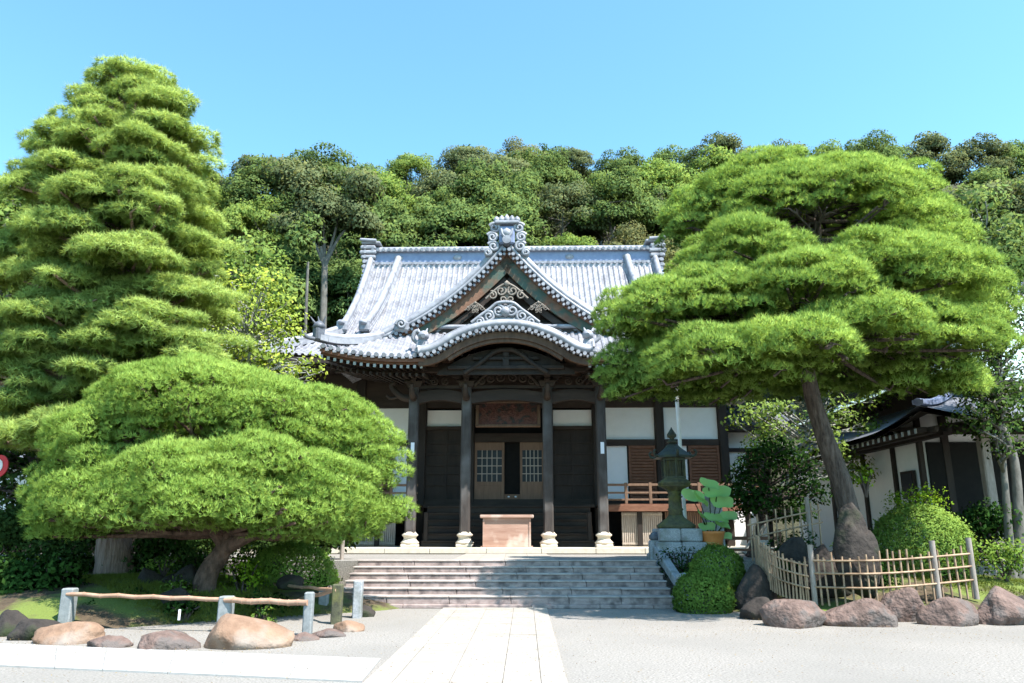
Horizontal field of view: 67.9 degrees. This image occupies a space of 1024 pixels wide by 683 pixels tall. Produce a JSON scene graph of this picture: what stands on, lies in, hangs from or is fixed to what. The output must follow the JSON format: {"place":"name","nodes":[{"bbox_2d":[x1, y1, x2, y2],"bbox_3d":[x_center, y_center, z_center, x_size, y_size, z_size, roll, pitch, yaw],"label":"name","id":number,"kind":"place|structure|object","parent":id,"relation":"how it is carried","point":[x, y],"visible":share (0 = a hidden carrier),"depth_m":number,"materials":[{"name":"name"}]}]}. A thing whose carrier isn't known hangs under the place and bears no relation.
{"place":"outdoors","nodes":[
{"label":"outdoors","id":0,"kind":"place"},
{"bbox_2d":[0,643,380,682],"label":"side path","id":1,"kind":"structure","parent":0,"point":[323,668],"depth_m":9.59,"materials":[{"name":"concrete"}]},
{"bbox_2d":[0,577,399,628],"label":"garden ground","id":2,"kind":"structure","parent":0,"point":[105,613],"depth_m":14.23,"materials":[{"name":"plant"}]},
{"bbox_2d":[0,546,94,595],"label":"yew shrub","id":3,"kind":"object","parent":2,"relation":"on","point":[20,575],"visible":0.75,"depth_m":15.36,"materials":[{"name":"green plant"}]},
{"bbox_2d":[17,536,94,579],"bbox_3d":[-11.281,5.510,19.251,1.976,1.320,2.079,0,-14,0],"label":"terrace bush","id":4,"kind":"object","parent":2,"relation":"on","point":[59,547],"visible":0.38,"depth_m":19.02,"materials":[{"name":"green plant"}]},
{"bbox_2d":[0,52,260,573],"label":"tall conifer","id":5,"kind":"object","parent":2,"relation":"on","point":[107,236],"visible":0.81,"depth_m":19.01,"materials":[{"name":"plant"}]},
{"bbox_2d":[92,538,187,572],"bbox_3d":[-9.327,5.543,19.245,2.355,1.317,1.724,0,-14,0],"label":"terrace bush","id":6,"kind":"object","parent":2,"relation":"on","point":[138,561],"visible":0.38,"depth_m":18.91,"materials":[{"name":"green plant"}]},
{"bbox_2d":[5,572,323,623],"bbox_3d":[-8.602,5.688,17.342,10.562,0.836,8.103,0,-14,0],"label":"moss","id":7,"kind":"object","parent":2,"relation":"on","point":[102,577],"visible":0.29,"depth_m":15.48,"materials":[{"name":"plant"}]},
{"bbox_2d":[140,553,181,576],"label":"fern","id":8,"kind":"object","parent":7,"relation":"on","point":[162,569],"visible":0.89,"depth_m":16.86,"materials":[{"name":"green plant"}]},
{"bbox_2d":[160,600,201,622],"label":"fern shrub","id":9,"kind":"object","parent":2,"relation":"on","point":[177,606],"visible":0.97,"depth_m":14.01,"materials":[{"name":"green plant"}]},
{"bbox_2d":[163,538,211,572],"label":"terrace bush","id":10,"kind":"object","parent":2,"relation":"on","point":[197,560],"visible":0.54,"depth_m":18.88,"materials":[{"name":"green plant"}]},
{"bbox_2d":[57,580,363,633],"bbox_3d":[-5.054,5.116,14.961,4.836,0.810,4.746,-3,-15,13],"label":"post and rail fence","id":11,"kind":"object","parent":2,"relation":"on","point":[68,605],"visible":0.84,"depth_m":13.22,"materials":[{"name":"grey stone"}]},
{"bbox_2d":[13,351,418,596],"bbox_3d":[-6.416,2.833,16.365,8.134,5.240,6.298,-9,-17,32],"label":"pine","id":12,"kind":"object","parent":2,"relation":"on","point":[240,456],"visible":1,"depth_m":14.98,"materials":[{"name":"green plant"}]},
{"bbox_2d":[219,552,268,594],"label":"golden shrub","id":13,"kind":"object","parent":2,"relation":"on","point":[244,574],"visible":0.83,"depth_m":16.09,"materials":[{"name":"green plant"}]},
{"bbox_2d":[230,541,295,577],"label":"terrace bush","id":14,"kind":"object","parent":2,"relation":"on","point":[254,548],"visible":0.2,"depth_m":18.90,"materials":[{"name":"green plant"}]},
{"bbox_2d":[245,540,342,587],"bbox_3d":[-5.134,5.204,17.871,2.371,1.142,2.173,0,-14,0],"label":"clipped hedge","id":15,"kind":"object","parent":2,"relation":"on","point":[327,562],"visible":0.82,"depth_m":17.46,"materials":[{"name":"green plant"}]},
{"bbox_2d":[363,607,567,682],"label":"stone path","id":16,"kind":"structure","parent":0,"point":[438,658],"depth_m":10.48,"materials":[{"name":"stone"}]},
{"bbox_2d":[0,608,1023,682],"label":"fallen leaves","id":17,"kind":"object","parent":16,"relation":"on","point":[554,642],"visible":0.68,"depth_m":11.35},
{"bbox_2d":[0,176,980,545],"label":"hillside","id":18,"kind":"structure","parent":0,"point":[802,412],"depth_m":56.85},
{"bbox_2d":[219,153,301,253],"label":"hill tree","id":19,"kind":"object","parent":18,"relation":"on","point":[249,184],"visible":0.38,"depth_m":81.91,"materials":[{"name":"green plant"}]},
{"bbox_2d":[215,194,311,256],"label":"hill tree","id":20,"kind":"object","parent":18,"relation":"on","point":[249,217],"visible":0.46,"depth_m":70.99,"materials":[{"name":"green plant"}]},
{"bbox_2d":[214,235,336,339],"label":"hill tree","id":21,"kind":"object","parent":18,"relation":"on","point":[314,274],"visible":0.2,"depth_m":53.88,"materials":[{"name":"green plant"}]},
{"bbox_2d":[262,186,341,321],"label":"hill tree","id":22,"kind":"object","parent":18,"relation":"on","point":[287,206],"visible":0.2,"depth_m":72.47,"materials":[{"name":"green plant"}]},
{"bbox_2d":[282,211,327,333],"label":"slender tree","id":23,"kind":"object","parent":18,"relation":"on","point":[293,236],"visible":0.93,"depth_m":48.73,"materials":[{"name":"green plant"}]},
{"bbox_2d":[268,140,359,192],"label":"hill tree","id":24,"kind":"object","parent":18,"relation":"on","point":[332,164],"visible":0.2,"depth_m":83.06,"materials":[{"name":"green plant"}]},
{"bbox_2d":[277,243,355,308],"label":"hill tree","id":25,"kind":"object","parent":18,"relation":"on","point":[334,263],"visible":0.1,"depth_m":62.06,"materials":[{"name":"green plant"}]},
{"bbox_2d":[254,154,386,328],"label":"slender tree","id":26,"kind":"object","parent":18,"relation":"on","point":[331,208],"visible":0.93,"depth_m":53.22,"materials":[{"name":"green plant"}]},
{"bbox_2d":[307,257,362,332],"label":"hill tree","id":27,"kind":"object","parent":18,"relation":"on","point":[348,277],"visible":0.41,"depth_m":55.34,"materials":[{"name":"green plant"}]},
{"bbox_2d":[332,167,417,244],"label":"hill tree","id":28,"kind":"object","parent":18,"relation":"on","point":[392,188],"visible":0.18,"depth_m":73.18,"materials":[{"name":"green plant"}]},
{"bbox_2d":[331,196,428,264],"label":"hill tree","id":29,"kind":"object","parent":18,"relation":"on","point":[400,227],"visible":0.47,"depth_m":64.11,"materials":[{"name":"green plant"}]},
{"bbox_2d":[384,151,445,190],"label":"hill tree","id":30,"kind":"object","parent":18,"relation":"on","point":[409,163],"visible":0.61,"depth_m":94.87,"materials":[{"name":"green plant"}]},
{"bbox_2d":[404,167,471,209],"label":"hill tree","id":31,"kind":"object","parent":18,"relation":"on","point":[433,181],"visible":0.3,"depth_m":79.53,"materials":[{"name":"green plant"}]},
{"bbox_2d":[406,184,469,246],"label":"hill tree","id":32,"kind":"object","parent":18,"relation":"on","point":[424,205],"visible":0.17,"depth_m":73.25,"materials":[{"name":"green plant"}]},
{"bbox_2d":[415,197,490,246],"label":"hill tree","id":33,"kind":"object","parent":18,"relation":"on","point":[449,220],"visible":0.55,"depth_m":64.53,"materials":[{"name":"green plant"}]},
{"bbox_2d":[432,144,492,179],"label":"hill tree","id":34,"kind":"object","parent":18,"relation":"on","point":[455,156],"visible":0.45,"depth_m":94.59,"materials":[{"name":"green plant"}]},
{"bbox_2d":[463,152,529,199],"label":"hill tree","id":35,"kind":"object","parent":18,"relation":"on","point":[514,163],"visible":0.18,"depth_m":81.90,"materials":[{"name":"green plant"}]},
{"bbox_2d":[447,157,554,235],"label":"hill tree","id":36,"kind":"object","parent":18,"relation":"on","point":[485,184],"visible":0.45,"depth_m":71.36,"materials":[{"name":"green plant"}]},
{"bbox_2d":[451,187,551,246],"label":"hill tree","id":37,"kind":"object","parent":18,"relation":"on","point":[514,207],"visible":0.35,"depth_m":64.75,"materials":[{"name":"green plant"}]},
{"bbox_2d":[493,135,544,185],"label":"hill tree","id":38,"kind":"object","parent":18,"relation":"on","point":[514,147],"visible":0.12,"depth_m":95.18,"materials":[{"name":"green plant"}]},
{"bbox_2d":[506,145,586,245],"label":"hill tree","id":39,"kind":"object","parent":18,"relation":"on","point":[550,167],"visible":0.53,"depth_m":83.88,"materials":[{"name":"green plant"}]},
{"bbox_2d":[539,232,598,245],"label":"hill tree","id":40,"kind":"object","parent":18,"relation":"on","point":[574,240],"visible":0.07,"depth_m":64.05,"materials":[{"name":"green plant"}]},
{"bbox_2d":[529,179,611,245],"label":"hill tree","id":41,"kind":"object","parent":18,"relation":"on","point":[564,197],"visible":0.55,"depth_m":71.33,"materials":[{"name":"green plant"}]},
{"bbox_2d":[551,146,595,208],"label":"hill tree","id":42,"kind":"object","parent":18,"relation":"on","point":[579,159],"visible":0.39,"depth_m":94.59,"materials":[{"name":"green plant"}]},
{"bbox_2d":[564,165,669,244],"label":"hill tree","id":43,"kind":"object","parent":18,"relation":"on","point":[633,207],"visible":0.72,"depth_m":71.22,"materials":[{"name":"green plant"}]},
{"bbox_2d":[586,146,652,221],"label":"hill tree","id":44,"kind":"object","parent":18,"relation":"on","point":[629,159],"visible":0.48,"depth_m":92.63,"materials":[{"name":"green plant"}]},
{"bbox_2d":[605,220,682,272],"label":"hill tree","id":45,"kind":"object","parent":18,"relation":"on","point":[629,238],"visible":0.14,"depth_m":62.41,"materials":[{"name":"green plant"}]},
{"bbox_2d":[628,156,694,201],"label":"hill tree","id":46,"kind":"object","parent":18,"relation":"on","point":[661,173],"visible":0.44,"depth_m":82.89,"materials":[{"name":"green plant"}]},
{"bbox_2d":[649,144,697,185],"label":"hill tree","id":47,"kind":"object","parent":18,"relation":"on","point":[669,155],"visible":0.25,"depth_m":95.03,"materials":[{"name":"green plant"}]},
{"bbox_2d":[681,143,737,200],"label":"hill tree","id":48,"kind":"object","parent":18,"relation":"on","point":[716,156],"visible":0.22,"depth_m":85.33,"materials":[{"name":"green plant"}]},
{"bbox_2d":[683,132,756,170],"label":"hill tree","id":49,"kind":"object","parent":18,"relation":"on","point":[731,142],"visible":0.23,"depth_m":92.04,"materials":[{"name":"green plant"}]},
{"bbox_2d":[840,128,912,159],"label":"hill tree","id":50,"kind":"object","parent":18,"relation":"on","point":[876,143],"visible":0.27,"depth_m":93.89,"materials":[{"name":"green plant"}]},
{"bbox_2d":[901,130,969,188],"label":"hill tree","id":51,"kind":"object","parent":18,"relation":"on","point":[933,146],"visible":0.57,"depth_m":94.83,"materials":[{"name":"green plant"}]},
{"bbox_2d":[944,132,1017,185],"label":"hill tree","id":52,"kind":"object","parent":18,"relation":"on","point":[981,156],"visible":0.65,"depth_m":95.24,"materials":[{"name":"green plant"}]},
{"bbox_2d":[948,174,1023,231],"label":"hill tree","id":53,"kind":"object","parent":18,"relation":"on","point":[1019,196],"visible":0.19,"depth_m":71.11,"materials":[{"name":"green plant"}]},
{"bbox_2d":[954,165,1019,211],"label":"hill tree","id":54,"kind":"object","parent":18,"relation":"on","point":[982,176],"visible":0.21,"depth_m":85.57,"materials":[{"name":"green plant"}]},
{"bbox_2d":[991,139,1023,178],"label":"hill tree","id":55,"kind":"object","parent":18,"relation":"on","point":[1017,152],"visible":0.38,"depth_m":94.99,"materials":[{"name":"green plant"}]},
{"bbox_2d":[0,546,1004,597],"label":"terrace","id":56,"kind":"structure","parent":0,"point":[347,564],"depth_m":21.34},
{"bbox_2d":[0,187,60,386],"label":"background tree","id":57,"kind":"object","parent":56,"relation":"on","point":[4,212],"visible":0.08,"depth_m":30.97,"materials":[{"name":"green plant"}]},
{"bbox_2d":[0,499,61,557],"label":"hedge bush","id":58,"kind":"object","parent":56,"relation":"on","point":[12,530],"visible":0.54,"depth_m":21.15,"materials":[{"name":"green plant"}]},
{"bbox_2d":[0,448,65,552],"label":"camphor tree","id":59,"kind":"object","parent":56,"relation":"on","point":[18,464],"visible":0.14,"depth_m":24.22,"materials":[{"name":"green plant"}]},
{"bbox_2d":[132,538,202,560],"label":"dark shrub","id":60,"kind":"object","parent":56,"relation":"on","point":[154,542],"visible":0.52,"depth_m":19.18,"materials":[{"name":"green plant"}]},
{"bbox_2d":[190,227,304,333],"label":"maple tree","id":61,"kind":"object","parent":56,"relation":"on","point":[249,265],"visible":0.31,"depth_m":41.09,"materials":[{"name":"green plant"}]},
{"bbox_2d":[198,262,327,556],"bbox_3d":[-8.764,1.751,24.265,5.924,9.864,4.595,0,-14,0],"label":"cherry tree","id":62,"kind":"object","parent":56,"relation":"on","point":[251,327],"visible":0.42,"depth_m":24.14,"materials":[{"name":"green plant"}]},
{"bbox_2d":[204,214,775,553],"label":"temple hall","id":63,"kind":"structure","parent":56,"relation":"on","point":[469,371],"depth_m":29.80,"materials":[{"name":"tile"}]},
{"bbox_2d":[474,442,503,498],"bbox_3d":[-0.922,5.363,31.126,1.220,2.450,0.090,0,-14,1],"label":"door","id":64,"kind":"structure","parent":63,"relation":"in","point":[489,456],"depth_m":31.15,"materials":[{"name":"brown wood"}]},
{"bbox_2d":[480,515,533,547],"bbox_3d":[-0.170,6.652,26.632,1.860,1.110,0.980,0,-14,1],"label":"offering box","id":65,"kind":"object","parent":63,"relation":"on","point":[506,530],"visible":0.99,"depth_m":26.25,"materials":[{"name":"brown wood"}]},
{"bbox_2d":[520,442,542,498],"bbox_3d":[0.824,5.354,31.089,1.000,2.450,0.090,0,-14,1],"label":"door","id":66,"kind":"structure","parent":63,"relation":"in","point":[531,453],"depth_m":31.11,"materials":[{"name":"brown wood"}]},
{"bbox_2d":[647,427,709,567],"bbox_3d":[4.390,4.153,20.507,1.412,3.686,1.420,0,-14,0],"label":"bronze lantern","id":67,"kind":"object","parent":56,"relation":"on","point":[675,529],"visible":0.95,"depth_m":20.24,"materials":[{"name":"metal"}]},
{"bbox_2d":[681,477,736,559],"bbox_3d":[5.209,4.620,19.894,1.350,2.109,0.970,10,-17,-35],"label":"potted lotus","id":68,"kind":"object","parent":56,"relation":"on","point":[716,493],"visible":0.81,"depth_m":20.00,"materials":[{"name":"plant"}]},
{"bbox_2d":[726,402,790,546],"bbox_3d":[10.150,5.912,33.781,2.900,6.488,5.600,0,-14,0],"label":"annex","id":69,"kind":"object","parent":56,"relation":"on","point":[736,435],"visible":0.23,"depth_m":32.14,"materials":[{"name":"white paint"}]},
{"bbox_2d":[719,433,833,557],"bbox_3d":[7.995,4.511,22.781,3.739,3.880,4.168,0,-14,0],"label":"holly tree","id":70,"kind":"object","parent":56,"relation":"on","point":[764,498],"visible":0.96,"depth_m":22.16,"materials":[{"name":"green plant"}]},
{"bbox_2d":[720,373,894,553],"bbox_3d":[9.959,3.491,25.196,6.195,7.149,3.782,5,-15,-18],"label":"camellia tree","id":71,"kind":"object","parent":56,"relation":"on","point":[767,422],"visible":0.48,"depth_m":24.88,"materials":[{"name":"green plant"}]},
{"bbox_2d":[773,282,1023,558],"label":"gate building","id":72,"kind":"structure","parent":56,"relation":"on","point":[919,445],"depth_m":23.28,"materials":[{"name":"white paint"}]},
{"bbox_2d":[900,470,917,498],"bbox_3d":[12.410,4.486,23.776,0.100,0.850,0.800,0,-14,0],"label":"window frame","id":73,"kind":"structure","parent":72,"relation":"in","point":[907,477],"depth_m":23.69,"materials":[{"name":"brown wood"}]},
{"bbox_2d":[944,179,1023,278],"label":"tree","id":74,"kind":"object","parent":56,"relation":"on","point":[1007,241],"visible":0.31,"depth_m":31.49,"materials":[{"name":"green plant"}]},
{"bbox_2d":[453,554,555,559],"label":"terrace path","id":75,"kind":"structure","parent":0,"point":[505,557],"depth_m":21.47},
{"bbox_2d":[344,560,674,608],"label":"stone steps","id":76,"kind":"structure","parent":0,"point":[580,584],"depth_m":17.73,"materials":[{"name":"stone"}]},
{"bbox_2d":[655,546,696,578],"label":"ivy shrub","id":77,"kind":"object","parent":76,"relation":"on","point":[685,568],"visible":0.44,"depth_m":18.76,"materials":[{"name":"green plant"}]},
{"bbox_2d":[0,598,1023,682],"bbox_3d":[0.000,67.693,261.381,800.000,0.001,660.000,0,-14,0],"label":"ground","id":78,"kind":"structure","parent":0,"point":[999,660],"depth_m":10.81,"materials":[{"name":"gravel"}]},
{"bbox_2d":[0,609,28,636],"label":"boulder","id":79,"kind":"object","parent":78,"relation":"on","point":[10,620],"visible":0.39,"depth_m":12.34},
{"bbox_2d":[7,618,59,640],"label":"boulder","id":80,"kind":"object","parent":78,"relation":"on","point":[24,629],"visible":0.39,"depth_m":11.77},
{"bbox_2d":[32,621,104,644],"bbox_3d":[-6.759,4.461,11.587,0.986,0.370,0.690,-6,-15,22],"label":"boulder","id":81,"kind":"object","parent":78,"relation":"on","point":[76,632],"visible":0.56,"depth_m":11.44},
{"bbox_2d":[87,635,133,648],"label":"boulder","id":82,"kind":"object","parent":78,"relation":"on","point":[110,641],"visible":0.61,"depth_m":11.01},
{"bbox_2d":[137,630,200,649],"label":"boulder","id":83,"kind":"object","parent":78,"relation":"on","point":[169,640],"visible":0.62,"depth_m":10.84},
{"bbox_2d":[203,613,294,649],"bbox_3d":[-3.860,4.284,11.158,1.235,0.552,0.843,7,-16,-27],"label":"boulder","id":84,"kind":"object","parent":78,"relation":"on","point":[228,631],"visible":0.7,"depth_m":10.92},
{"bbox_2d":[648,532,692,608],"bbox_3d":[3.823,5.470,18.465,0.374,1.660,3.359,0,-14,-1],"label":"stone handrail","id":85,"kind":"object","parent":78,"relation":"on","point":[670,569],"visible":0.52,"depth_m":18.75,"materials":[{"name":"stone"}]},
{"bbox_2d":[670,567,738,613],"bbox_3d":[4.057,5.315,16.091,1.414,1.043,1.235,0,-14,0],"label":"clipped shrub","id":86,"kind":"object","parent":78,"relation":"on","point":[712,593],"visible":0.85,"depth_m":15.79,"materials":[{"name":"green plant"}]},
{"bbox_2d":[739,597,769,619],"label":"boulder","id":87,"kind":"object","parent":78,"relation":"on","point":[750,609],"visible":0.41,"depth_m":14.60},
{"bbox_2d":[760,599,826,628],"bbox_3d":[5.092,4.925,13.665,1.037,0.567,0.876,9,-17,-31],"label":"boulder","id":88,"kind":"object","parent":78,"relation":"on","point":[792,613],"visible":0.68,"depth_m":13.39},
{"bbox_2d":[823,598,897,626],"bbox_3d":[6.267,4.939,13.787,1.462,0.569,0.810,0,-14,0],"label":"boulder","id":89,"kind":"object","parent":78,"relation":"on","point":[867,612],"visible":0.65,"depth_m":13.47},
{"bbox_2d":[916,597,978,626],"bbox_3d":[7.954,4.945,13.858,0.982,0.584,0.754,7,-16,-26],"label":"boulder","id":90,"kind":"object","parent":78,"relation":"on","point":[950,611],"visible":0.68,"depth_m":13.69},
{"bbox_2d":[977,586,1023,625],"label":"boulder","id":91,"kind":"object","parent":78,"relation":"on","point":[999,606],"visible":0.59,"depth_m":13.76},
{"bbox_2d":[0,0,1023,197],"label":"sky","id":92,"kind":"structure","parent":0,"point":[377,81],"materials":[{"name":"blue"}]},
{"bbox_2d":[695,573,1023,611],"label":"garden ground","id":93,"kind":"structure","parent":0,"point":[976,603],"depth_m":15.91,"materials":[{"name":"plant"}]},
{"bbox_2d":[687,543,745,600],"bbox_3d":[4.651,5.247,17.250,1.355,1.339,1.238,0,-14,0],"label":"clipped shrub","id":94,"kind":"object","parent":93,"relation":"on","point":[707,555],"visible":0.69,"depth_m":17.00,"materials":[{"name":"green plant"}]},
{"bbox_2d":[733,564,777,609],"bbox_3d":[5.201,5.362,16.347,0.917,1.124,0.616,8,-16,-28],"label":"boulder","id":95,"kind":"object","parent":93,"relation":"on","point":[754,582],"visible":0.55,"depth_m":16.16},
{"bbox_2d":[752,525,809,600],"bbox_3d":[5.660,4.809,16.596,0.448,1.598,2.326,2,-14,-8],"label":"bamboo fence","id":96,"kind":"object","parent":93,"relation":"on","point":[762,558],"visible":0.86,"depth_m":15.94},
{"bbox_2d":[747,497,822,560],"bbox_3d":[6.624,4.528,18.442,2.200,1.504,0.160,5,-15,-18],"label":"bamboo fence","id":97,"kind":"object","parent":93,"relation":"on","point":[808,513],"visible":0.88,"depth_m":18.55,"materials":[{"name":"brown wood"}]},
{"bbox_2d":[776,537,807,587],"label":"garden rock","id":98,"kind":"object","parent":93,"relation":"on","point":[795,549],"visible":0.34,"depth_m":17.05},
{"bbox_2d":[587,143,1023,515],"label":"pine","id":99,"kind":"object","parent":93,"relation":"on","point":[809,280],"visible":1,"depth_m":16.72,"materials":[{"name":"green plant"}]},
{"bbox_2d":[796,543,851,597],"bbox_3d":[6.644,4.900,16.168,1.182,1.187,0.931,0,-14,0],"label":"garden rock","id":100,"kind":"object","parent":93,"relation":"on","point":[821,550],"visible":0.35,"depth_m":15.84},
{"bbox_2d":[832,502,880,598],"bbox_3d":[6.931,4.199,15.306,0.764,1.890,0.620,10,-17,-33],"label":"garden rock","id":101,"kind":"object","parent":93,"relation":"on","point":[854,537],"visible":0.76,"depth_m":15.16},
{"bbox_2d":[701,572,1023,598],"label":"moss","id":102,"kind":"object","parent":93,"relation":"on","point":[1017,580],"visible":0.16,"depth_m":16.54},
{"bbox_2d":[939,497,1023,548],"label":"dark shrub","id":103,"kind":"object","parent":102,"relation":"on","point":[985,523],"visible":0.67,"depth_m":19.24,"materials":[{"name":"green plant"}]},
{"bbox_2d":[807,538,979,605],"bbox_3d":[7.726,4.599,15.136,3.334,1.338,0.807,0,-14,0],"label":"bamboo fence","id":104,"kind":"object","parent":93,"relation":"on","point":[934,556],"visible":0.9,"depth_m":15.10,"materials":[{"name":"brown wood"}]},
{"bbox_2d":[880,587,924,621],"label":"boulder","id":105,"kind":"object","parent":93,"relation":"on","point":[904,604],"visible":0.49,"depth_m":14.23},
{"bbox_2d":[870,499,982,579],"bbox_3d":[9.689,4.759,17.977,2.511,2.046,2.187,0,-14,0],"label":"clipped azalea","id":106,"kind":"object","parent":93,"relation":"on","point":[897,540],"visible":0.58,"depth_m":17.43,"materials":[{"name":"green plant"}]},
{"bbox_2d":[881,481,953,517],"bbox_3d":[9.867,3.841,18.483,1.522,0.870,1.500,0,-14,0],"label":"cloud shrub","id":107,"kind":"object","parent":106,"relation":"on","point":[928,496],"visible":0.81,"depth_m":18.36,"materials":[{"name":"green plant"}]},
{"bbox_2d":[935,248,1023,579],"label":"maple tree","id":108,"kind":"object","parent":93,"relation":"on","point":[998,426],"visible":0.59,"depth_m":18.89,"materials":[{"name":"green plant"}]},
{"bbox_2d":[965,533,1023,581],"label":"leafy shrub","id":109,"kind":"object","parent":93,"relation":"on","point":[1011,558],"visible":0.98,"depth_m":16.79,"materials":[{"name":"green plant"}]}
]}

